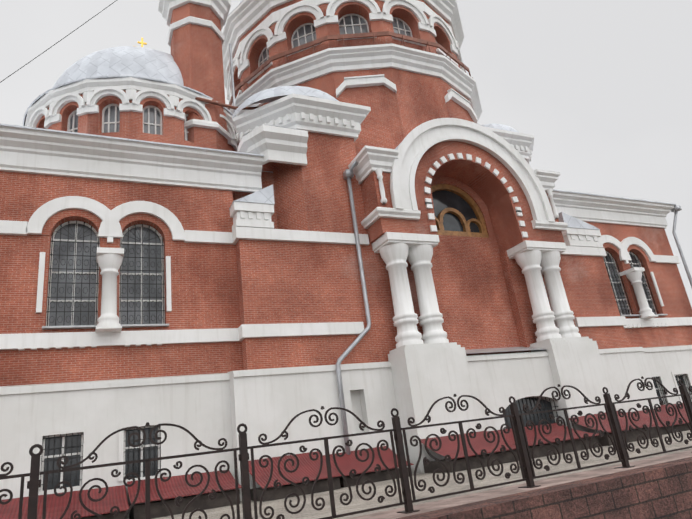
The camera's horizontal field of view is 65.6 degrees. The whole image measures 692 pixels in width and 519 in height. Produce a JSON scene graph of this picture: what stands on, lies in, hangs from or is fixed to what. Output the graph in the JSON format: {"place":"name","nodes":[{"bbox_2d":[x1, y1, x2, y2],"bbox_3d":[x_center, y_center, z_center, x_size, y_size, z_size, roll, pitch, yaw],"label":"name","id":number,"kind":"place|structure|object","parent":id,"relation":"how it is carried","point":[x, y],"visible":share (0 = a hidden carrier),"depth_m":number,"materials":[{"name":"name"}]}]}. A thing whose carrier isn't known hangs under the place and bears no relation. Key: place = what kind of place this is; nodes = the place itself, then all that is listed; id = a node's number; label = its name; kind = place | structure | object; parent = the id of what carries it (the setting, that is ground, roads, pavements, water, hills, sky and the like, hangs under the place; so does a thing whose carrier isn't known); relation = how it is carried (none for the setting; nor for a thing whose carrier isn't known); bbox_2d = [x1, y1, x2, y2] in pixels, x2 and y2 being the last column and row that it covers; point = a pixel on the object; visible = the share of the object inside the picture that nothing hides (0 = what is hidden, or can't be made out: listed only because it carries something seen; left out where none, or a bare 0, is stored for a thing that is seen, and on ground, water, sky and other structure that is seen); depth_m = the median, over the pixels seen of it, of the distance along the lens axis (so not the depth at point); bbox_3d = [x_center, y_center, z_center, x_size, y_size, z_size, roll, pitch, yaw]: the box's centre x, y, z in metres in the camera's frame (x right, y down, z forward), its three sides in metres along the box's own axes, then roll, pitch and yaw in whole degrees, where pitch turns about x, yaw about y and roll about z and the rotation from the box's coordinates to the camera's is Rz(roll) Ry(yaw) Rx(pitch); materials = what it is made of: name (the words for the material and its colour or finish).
{"place":"outdoors","nodes":[
{"label":"outdoors","id":0,"kind":"place"},
{"bbox_2d":[0,0,116,82],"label":"overhead wire","id":1,"kind":"object","parent":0,"point":[57,42],"visible":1,"depth_m":34.54,"materials":[{"name":"grey metal"}]},
{"bbox_2d":[0,0,691,306],"label":"sky","id":2,"kind":"structure","parent":0,"point":[602,88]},
{"bbox_2d":[42,314,667,353],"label":"window sills","id":3,"kind":"structure","parent":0,"point":[486,350],"depth_m":13.69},
{"bbox_2d":[43,190,684,490],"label":"windows","id":4,"kind":"structure","parent":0,"point":[443,199],"depth_m":10.70,"materials":[{"name":"black glass"}]},
{"bbox_2d":[40,220,691,489],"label":"window grilles","id":5,"kind":"object","parent":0,"point":[127,311],"visible":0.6,"depth_m":11.64,"materials":[{"name":"black metal"}]},
{"bbox_2d":[96,168,654,347],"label":"columns","id":6,"kind":"structure","parent":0,"point":[532,264],"depth_m":13.86,"materials":[{"name":"white paint"}]},
{"bbox_2d":[127,430,691,518],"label":"yard paving","id":7,"kind":"structure","parent":0,"point":[357,503],"depth_m":8.55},
{"bbox_2d":[0,337,691,518],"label":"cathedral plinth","id":8,"kind":"structure","parent":7,"relation":"on","point":[414,381],"depth_m":11.82,"materials":[{"name":"white paint"}]},
{"bbox_2d":[0,0,691,385],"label":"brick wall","id":9,"kind":"structure","parent":8,"relation":"on","point":[482,294],"depth_m":14.10,"materials":[{"name":"red brick"}]},
{"bbox_2d":[23,0,518,132],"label":"cathedral domes","id":10,"kind":"structure","parent":9,"relation":"on","point":[138,62],"depth_m":15.19,"materials":[{"name":"silver metal"}]},
{"bbox_2d":[137,38,146,46],"bbox_3d":[-7.014,-7.044,18.463,0.512,1.410,0.320,-8,-19,2],"label":"cross","id":11,"kind":"object","parent":10,"relation":"attached to","point":[141,42],"visible":0.1,"depth_m":18.60,"materials":[{"name":"gold metal"}]},
{"bbox_2d":[0,0,675,229],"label":"cathedral roof sheets","id":12,"kind":"object","parent":9,"relation":"on","point":[264,195],"visible":0.1,"depth_m":13.23,"materials":[{"name":"grey metal"}]},
{"bbox_2d":[0,0,691,349],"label":"decorative molding","id":13,"kind":"structure","parent":9,"relation":"attached to","point":[22,150],"depth_m":14.51,"materials":[{"name":"white paint"}]},
{"bbox_2d":[195,31,472,109],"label":"cathedral gutters","id":14,"kind":"object","parent":13,"relation":"attached to","point":[332,37],"visible":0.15,"depth_m":18.14,"materials":[{"name":"grey metal"}]},
{"bbox_2d":[40,14,691,490],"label":"window frames","id":15,"kind":"structure","parent":9,"relation":"in","point":[148,124],"depth_m":12.13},
{"bbox_2d":[49,16,654,325],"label":"arched windows","id":16,"kind":"structure","parent":15,"relation":"in","point":[135,308],"depth_m":11.88,"materials":[{"name":"black glass"}]},
{"bbox_2d":[431,184,488,237],"bbox_3d":[3.167,-1.495,16.297,2.420,1.760,0.140,2,-21,-26],"label":"window frame","id":17,"kind":"object","parent":9,"relation":"in","point":[467,198],"visible":0.71,"depth_m":16.38,"materials":[{"name":"wood"}]},
{"bbox_2d":[229,43,691,454],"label":"cathedral downpipes","id":18,"kind":"object","parent":9,"relation":"attached to","point":[348,175],"visible":0.83,"depth_m":13.74,"materials":[{"name":"grey metal"}]},
{"bbox_2d":[74,423,690,518],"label":"sheet supports","id":19,"kind":"object","parent":7,"relation":"on","point":[158,508],"visible":0.54,"depth_m":10.63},
{"bbox_2d":[0,403,688,518],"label":"red corrugated sheets","id":20,"kind":"object","parent":19,"relation":"on","point":[177,486],"visible":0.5,"depth_m":10.58,"materials":[{"name":"red metal"}]},
{"bbox_2d":[348,450,691,518],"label":"yard fence strip","id":21,"kind":"object","parent":7,"relation":"on","point":[461,500],"depth_m":6.59,"materials":[{"name":"grey concrete"}]},
{"bbox_2d":[0,376,691,518],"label":"wrought iron fence","id":22,"kind":"object","parent":21,"relation":"on","point":[621,445],"visible":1,"depth_m":5.91,"materials":[{"name":"black metal"}]},
{"label":"street ground","id":23,"kind":"structure","parent":0,"visible":0},
{"bbox_2d":[396,457,691,518],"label":"granite kerb","id":24,"kind":"structure","parent":23,"relation":"on","point":[660,491],"depth_m":6.15,"materials":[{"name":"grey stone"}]}
]}

